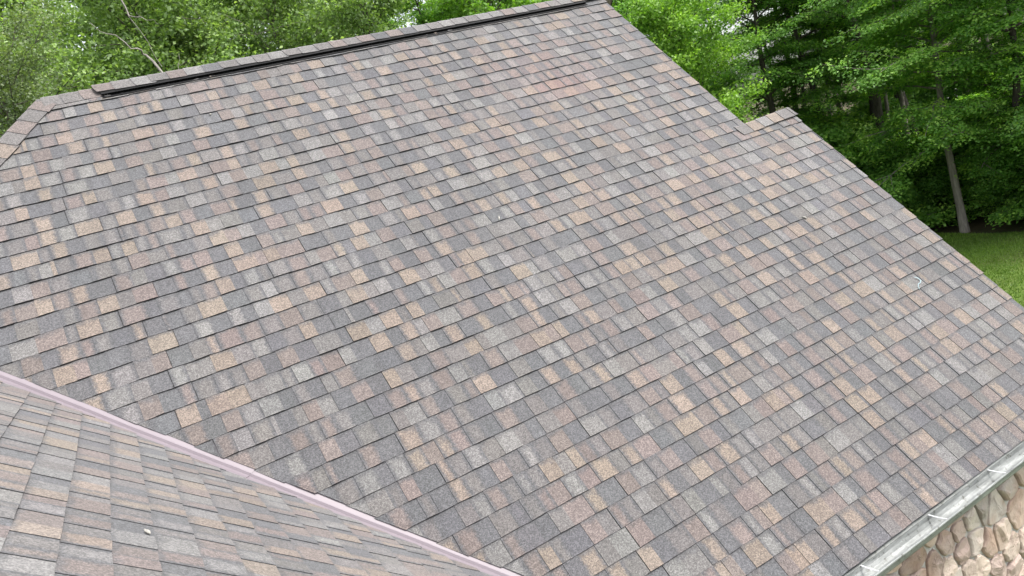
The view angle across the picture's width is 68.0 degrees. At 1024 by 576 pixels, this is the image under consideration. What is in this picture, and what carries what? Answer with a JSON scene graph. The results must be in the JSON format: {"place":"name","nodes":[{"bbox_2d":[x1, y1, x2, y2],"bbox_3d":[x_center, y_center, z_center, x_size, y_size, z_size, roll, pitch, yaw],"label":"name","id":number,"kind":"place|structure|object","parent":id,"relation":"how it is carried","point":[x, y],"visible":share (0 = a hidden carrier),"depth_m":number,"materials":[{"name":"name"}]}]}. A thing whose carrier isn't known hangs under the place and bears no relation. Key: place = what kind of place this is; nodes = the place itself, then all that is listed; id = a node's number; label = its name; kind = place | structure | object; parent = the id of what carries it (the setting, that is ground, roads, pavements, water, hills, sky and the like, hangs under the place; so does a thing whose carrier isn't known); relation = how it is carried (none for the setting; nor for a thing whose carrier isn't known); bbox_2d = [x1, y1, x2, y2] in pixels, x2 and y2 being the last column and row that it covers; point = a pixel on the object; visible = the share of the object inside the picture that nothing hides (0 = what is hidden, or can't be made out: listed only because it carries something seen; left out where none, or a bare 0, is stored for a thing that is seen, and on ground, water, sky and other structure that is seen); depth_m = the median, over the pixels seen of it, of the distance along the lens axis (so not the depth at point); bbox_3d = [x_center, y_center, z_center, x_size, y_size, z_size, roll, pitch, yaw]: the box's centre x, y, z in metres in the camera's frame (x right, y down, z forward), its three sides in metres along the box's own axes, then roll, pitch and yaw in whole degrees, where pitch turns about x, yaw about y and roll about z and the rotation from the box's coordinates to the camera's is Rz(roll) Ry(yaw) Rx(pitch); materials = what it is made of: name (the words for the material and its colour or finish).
{"place":"outdoors","nodes":[
{"label":"outdoors","id":0,"kind":"place"},
{"bbox_2d":[2,0,1023,95],"label":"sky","id":1,"kind":"structure","parent":0,"point":[408,24],"materials":[{"name":"white"}]},
{"bbox_2d":[723,20,1023,233],"bbox_3d":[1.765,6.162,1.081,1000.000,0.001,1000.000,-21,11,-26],"label":"ground","id":2,"kind":"structure","parent":0,"point":[977,225],"depth_m":25.86,"materials":[{"name":"green plant"}]},
{"bbox_2d":[3,1,87,126],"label":"tree","id":3,"kind":"object","parent":2,"relation":"on","point":[45,14],"depth_m":28.85,"materials":[{"name":"green plant"}]},
{"bbox_2d":[0,0,132,121],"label":"tree","id":4,"kind":"object","parent":2,"relation":"on","point":[3,3],"visible":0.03,"depth_m":26.00,"materials":[{"name":"green plant"}]},
{"bbox_2d":[0,0,144,136],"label":"tree","id":5,"kind":"object","parent":2,"relation":"on","point":[27,3],"depth_m":20.05,"materials":[{"name":"green plant"}]},
{"bbox_2d":[7,0,256,91],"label":"tree","id":6,"kind":"object","parent":2,"relation":"on","point":[92,39],"visible":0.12,"depth_m":23.15,"materials":[{"name":"green plant"}]},
{"bbox_2d":[39,3,248,61],"bbox_3d":[-14.836,-5.655,35.086,10.595,20.504,10.950,-23,12,-35],"label":"tree","id":7,"kind":"object","parent":2,"relation":"on","point":[126,23],"depth_m":33.08,"materials":[{"name":"green plant"}]},
{"bbox_2d":[29,0,308,87],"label":"tree","id":8,"kind":"object","parent":2,"relation":"on","point":[110,10],"visible":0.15,"depth_m":23.20,"materials":[{"name":"green plant"}]},
{"bbox_2d":[134,0,368,66],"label":"tree","id":9,"kind":"object","parent":2,"relation":"on","point":[301,31],"visible":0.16,"depth_m":24.63,"materials":[{"name":"green plant"}]},
{"bbox_2d":[189,0,350,56],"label":"tree","id":10,"kind":"object","parent":2,"relation":"on","point":[208,6],"depth_m":33.03,"materials":[{"name":"green plant"}]},
{"bbox_2d":[263,2,406,42],"bbox_3d":[-5.129,-4.864,30.328,7.596,15.293,7.292,-23,12,-35],"label":"tree","id":11,"kind":"object","parent":2,"relation":"on","point":[335,26],"visible":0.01,"depth_m":29.12,"materials":[{"name":"green plant"}]},
{"bbox_2d":[279,0,426,47],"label":"tree","id":12,"kind":"object","parent":2,"relation":"on","point":[375,11],"visible":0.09,"depth_m":25.11,"materials":[{"name":"green plant"}]},
{"bbox_2d":[373,16,404,31],"bbox_3d":[-4.500,-6.619,39.155,7.130,15.321,8.096,-11,11,25],"label":"tree","id":13,"kind":"object","parent":2,"relation":"on","point":[392,21],"depth_m":37.59,"materials":[{"name":"green plant"}]},
{"bbox_2d":[381,0,451,23],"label":"tree","id":14,"kind":"object","parent":2,"relation":"on","point":[416,13],"visible":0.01,"depth_m":32.63,"materials":[{"name":"green plant"}]},
{"bbox_2d":[384,0,462,25],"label":"tree","id":15,"kind":"object","parent":2,"relation":"on","point":[435,16],"visible":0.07,"depth_m":29.21,"materials":[{"name":"green plant"}]},
{"bbox_2d":[417,0,551,22],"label":"tree","id":16,"kind":"object","parent":2,"relation":"on","point":[470,7],"visible":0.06,"depth_m":27.11,"materials":[{"name":"green plant"}]},
{"bbox_2d":[494,0,550,8],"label":"tree","id":17,"kind":"object","parent":2,"relation":"on","point":[505,6],"depth_m":30.85,"materials":[{"name":"green plant"}]},
{"bbox_2d":[612,0,736,101],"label":"tree","id":18,"kind":"object","parent":2,"relation":"on","point":[619,10],"visible":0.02,"depth_m":27.91,"materials":[{"name":"green plant"}]},
{"bbox_2d":[634,8,760,112],"bbox_3d":[9.168,-9.948,39.344,7.600,14.142,8.320,-16,10,-2],"label":"tree","id":19,"kind":"object","parent":2,"relation":"on","point":[754,72],"depth_m":37.41,"materials":[{"name":"green plant"}]},
{"bbox_2d":[689,0,757,121],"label":"tree","id":20,"kind":"object","parent":2,"relation":"on","point":[746,58],"visible":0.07,"depth_m":36.16,"materials":[{"name":"green plant"}]},
{"bbox_2d":[718,0,824,121],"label":"tree","id":21,"kind":"object","parent":2,"relation":"on","point":[767,111],"visible":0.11,"depth_m":39.36,"materials":[{"name":"green plant"}]},
{"bbox_2d":[680,0,867,174],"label":"tree","id":22,"kind":"object","parent":2,"relation":"on","point":[784,67],"visible":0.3,"depth_m":27.66,"materials":[{"name":"green plant"}]},
{"bbox_2d":[736,0,841,116],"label":"tree","id":23,"kind":"object","parent":2,"relation":"on","point":[784,59],"visible":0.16,"depth_m":31.13,"materials":[{"name":"green plant"}]},
{"bbox_2d":[714,0,870,126],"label":"tree","id":24,"kind":"object","parent":2,"relation":"on","point":[818,102],"visible":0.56,"depth_m":28.13,"materials":[{"name":"green plant"}]},
{"bbox_2d":[747,0,847,110],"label":"tree","id":25,"kind":"object","parent":2,"relation":"on","point":[799,86],"visible":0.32,"depth_m":30.14,"materials":[{"name":"green plant"}]},
{"bbox_2d":[761,1,850,110],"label":"tree","id":26,"kind":"object","parent":2,"relation":"on","point":[840,108],"visible":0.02,"depth_m":33.85,"materials":[{"name":"green plant"}]},
{"bbox_2d":[768,0,853,115],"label":"tree","id":27,"kind":"object","parent":2,"relation":"on","point":[813,24],"visible":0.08,"depth_m":31.36,"materials":[{"name":"green plant"}]},
{"bbox_2d":[785,30,854,107],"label":"tree","id":28,"kind":"object","parent":2,"relation":"on","point":[817,72],"visible":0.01,"depth_m":47.83,"materials":[{"name":"green plant"}]},
{"bbox_2d":[799,106,853,118],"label":"shrub","id":29,"kind":"object","parent":2,"relation":"on","point":[833,108],"depth_m":32.66,"materials":[{"name":"green plant"}]},
{"bbox_2d":[768,6,885,85],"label":"tree","id":30,"kind":"object","parent":2,"relation":"on","point":[847,55],"visible":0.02,"depth_m":40.41,"materials":[{"name":"green plant"}]},
{"bbox_2d":[742,0,923,142],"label":"tree","id":31,"kind":"object","parent":2,"relation":"on","point":[877,103],"visible":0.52,"depth_m":27.24,"materials":[{"name":"green plant"}]},
{"bbox_2d":[801,7,884,112],"bbox_3d":[15.669,-11.842,36.375,4.712,15.146,4.517,-9,12,34],"label":"tree","id":32,"kind":"object","parent":2,"relation":"on","point":[839,57],"visible":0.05,"depth_m":36.45,"materials":[{"name":"green plant"}]},
{"bbox_2d":[798,110,888,169],"bbox_3d":[11.470,-3.906,28.629,6.261,5.431,5.958,-14,10,11],"label":"shrub","id":33,"kind":"object","parent":2,"relation":"on","point":[827,133],"visible":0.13,"depth_m":27.40,"materials":[{"name":"green plant"}]},
{"bbox_2d":[805,1,924,121],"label":"tree","id":34,"kind":"object","parent":2,"relation":"on","point":[871,106],"visible":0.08,"depth_m":30.20,"materials":[{"name":"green plant"}]},
{"bbox_2d":[805,3,931,106],"bbox_3d":[18.267,-11.114,38.109,6.921,11.764,6.322,-24,12,-40],"label":"tree","id":35,"kind":"object","parent":2,"relation":"on","point":[863,81],"visible":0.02,"depth_m":37.69,"materials":[{"name":"green plant"}]},
{"bbox_2d":[818,109,923,188],"bbox_3d":[12.914,-4.301,29.453,5.561,5.069,5.844,-13,10,20],"label":"shrub","id":36,"kind":"object","parent":2,"relation":"on","point":[862,128],"visible":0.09,"depth_m":28.41,"materials":[{"name":"green plant"}]},
{"bbox_2d":[820,0,927,140],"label":"tree","id":37,"kind":"object","parent":2,"relation":"on","point":[886,103],"visible":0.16,"depth_m":29.21,"materials":[{"name":"green plant"}]},
{"bbox_2d":[814,0,938,204],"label":"tree","id":38,"kind":"object","parent":2,"relation":"on","point":[906,101],"visible":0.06,"depth_m":29.50,"materials":[{"name":"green plant"}]},
{"bbox_2d":[839,0,937,138],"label":"tree","id":39,"kind":"object","parent":2,"relation":"on","point":[896,96],"visible":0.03,"depth_m":30.61,"materials":[{"name":"green plant"}]},
{"bbox_2d":[845,84,934,181],"bbox_3d":[16.862,-6.289,33.405,5.958,5.431,6.261,-8,12,39],"label":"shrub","id":40,"kind":"object","parent":2,"relation":"on","point":[893,95],"visible":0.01,"depth_m":31.99,"materials":[{"name":"green plant"}]},
{"bbox_2d":[847,88,936,142],"bbox_3d":[15.662,-5.712,32.076,6.261,5.431,5.958,-16,10,2],"label":"shrub","id":41,"kind":"object","parent":2,"relation":"on","point":[865,108],"visible":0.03,"depth_m":30.92,"materials":[{"name":"green plant"}]},
{"bbox_2d":[845,0,944,185],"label":"tree","id":42,"kind":"object","parent":2,"relation":"on","point":[901,100],"visible":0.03,"depth_m":28.57,"materials":[{"name":"green plant"}]},
{"bbox_2d":[855,138,969,230],"bbox_3d":[13.784,-3.612,27.384,5.268,3.947,5.186,-16,10,-1],"label":"shrub","id":43,"kind":"object","parent":2,"relation":"on","point":[879,165],"visible":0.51,"depth_m":26.16,"materials":[{"name":"green plant"}]},
{"bbox_2d":[881,10,974,71],"bbox_3d":[19.350,-12.426,35.630,6.591,14.514,5.317,-8,13,40],"label":"tree","id":44,"kind":"object","parent":2,"relation":"on","point":[943,48],"visible":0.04,"depth_m":36.22,"materials":[{"name":"green plant"}]},
{"bbox_2d":[891,132,974,218],"bbox_3d":[14.849,-3.891,27.686,3.972,3.621,4.174,-22,11,-31],"label":"shrub","id":45,"kind":"object","parent":2,"relation":"on","point":[924,186],"visible":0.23,"depth_m":26.55,"materials":[{"name":"green plant"}]},
{"bbox_2d":[892,78,987,174],"bbox_3d":[18.099,-6.366,31.823,5.958,5.431,6.261,-19,10,-20],"label":"shrub","id":46,"kind":"object","parent":2,"relation":"on","point":[926,95],"visible":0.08,"depth_m":30.97,"materials":[{"name":"green plant"}]},
{"bbox_2d":[867,0,1023,188],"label":"tree","id":47,"kind":"object","parent":2,"relation":"on","point":[1014,81],"visible":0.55,"depth_m":23.09,"materials":[{"name":"green plant"}]},
{"bbox_2d":[907,0,1006,95],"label":"tree","id":48,"kind":"object","parent":2,"relation":"on","point":[959,40],"visible":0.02,"depth_m":29.58,"materials":[{"name":"green plant"}]},
{"bbox_2d":[924,0,1005,79],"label":"tree","id":49,"kind":"object","parent":2,"relation":"on","point":[987,40],"visible":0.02,"depth_m":28.84,"materials":[{"name":"green plant"}]},
{"bbox_2d":[937,35,993,66],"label":"tree","id":50,"kind":"object","parent":2,"relation":"on","point":[966,44],"visible":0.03,"depth_m":44.50,"materials":[{"name":"green plant"}]},
{"bbox_2d":[931,58,1005,157],"bbox_3d":[19.481,-6.482,30.231,5.958,5.431,6.261,-7,13,41],"label":"shrub","id":51,"kind":"object","parent":2,"relation":"on","point":[956,96],"depth_m":30.34,"materials":[{"name":"green plant"}]},
{"bbox_2d":[917,9,1022,54],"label":"tree","id":52,"kind":"object","parent":2,"relation":"on","point":[983,42],"visible":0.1,"depth_m":34.32,"materials":[{"name":"green plant"}]},
{"bbox_2d":[924,91,1023,207],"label":"shrub","id":53,"kind":"object","parent":2,"relation":"on","point":[956,155],"visible":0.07,"depth_m":26.69,"materials":[{"name":"green plant"}]},
{"bbox_2d":[943,134,1023,222],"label":"shrub","id":54,"kind":"object","parent":2,"relation":"on","point":[976,203],"visible":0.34,"depth_m":24.98,"materials":[{"name":"green plant"}]},
{"bbox_2d":[963,0,1023,155],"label":"tree","id":55,"kind":"object","parent":2,"relation":"on","point":[1014,16],"visible":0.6,"depth_m":22.22,"materials":[{"name":"green plant"}]},
{"bbox_2d":[964,53,1022,199],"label":"shrub","id":56,"kind":"object","parent":2,"relation":"on","point":[994,92],"depth_m":27.87,"materials":[{"name":"green plant"}]},
{"bbox_2d":[976,7,1023,53],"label":"tree","id":57,"kind":"object","parent":2,"relation":"on","point":[1021,35],"visible":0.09,"depth_m":32.96,"materials":[{"name":"green plant"}]},
{"bbox_2d":[992,77,1023,118],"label":"shrub","id":58,"kind":"object","parent":2,"relation":"on","point":[1009,91],"visible":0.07,"depth_m":26.21,"materials":[{"name":"green plant"}]},
{"bbox_2d":[935,230,1023,306],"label":"lawn","id":59,"kind":"structure","parent":0,"point":[992,256],"depth_m":21.63,"materials":[{"name":"green plant"}]},
{"bbox_2d":[0,0,92,137],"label":"tree","id":60,"kind":"object","parent":59,"relation":"on","point":[11,87],"visible":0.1,"depth_m":16.56,"materials":[{"name":"green plant"}]},
{"bbox_2d":[91,0,181,72],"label":"dead tree","id":61,"kind":"object","parent":59,"relation":"on","point":[154,63],"visible":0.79,"depth_m":19.25,"materials":[{"name":"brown wood"}]},
{"bbox_2d":[0,0,1023,575],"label":"house","id":62,"kind":"structure","parent":59,"relation":"on","point":[314,310],"depth_m":5.20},
{"bbox_2d":[620,0,786,122],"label":"tree","id":63,"kind":"object","parent":59,"relation":"on","point":[664,22],"visible":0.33,"depth_m":24.57,"materials":[{"name":"green plant"}]},
{"bbox_2d":[804,0,1023,232],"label":"tree","id":64,"kind":"object","parent":59,"relation":"on","point":[935,65],"visible":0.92,"depth_m":23.43,"materials":[{"name":"green plant"}]},
{"bbox_2d":[963,140,1023,229],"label":"shrub","id":65,"kind":"object","parent":59,"relation":"on","point":[1015,210],"visible":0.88,"depth_m":23.71,"materials":[{"name":"green plant"}]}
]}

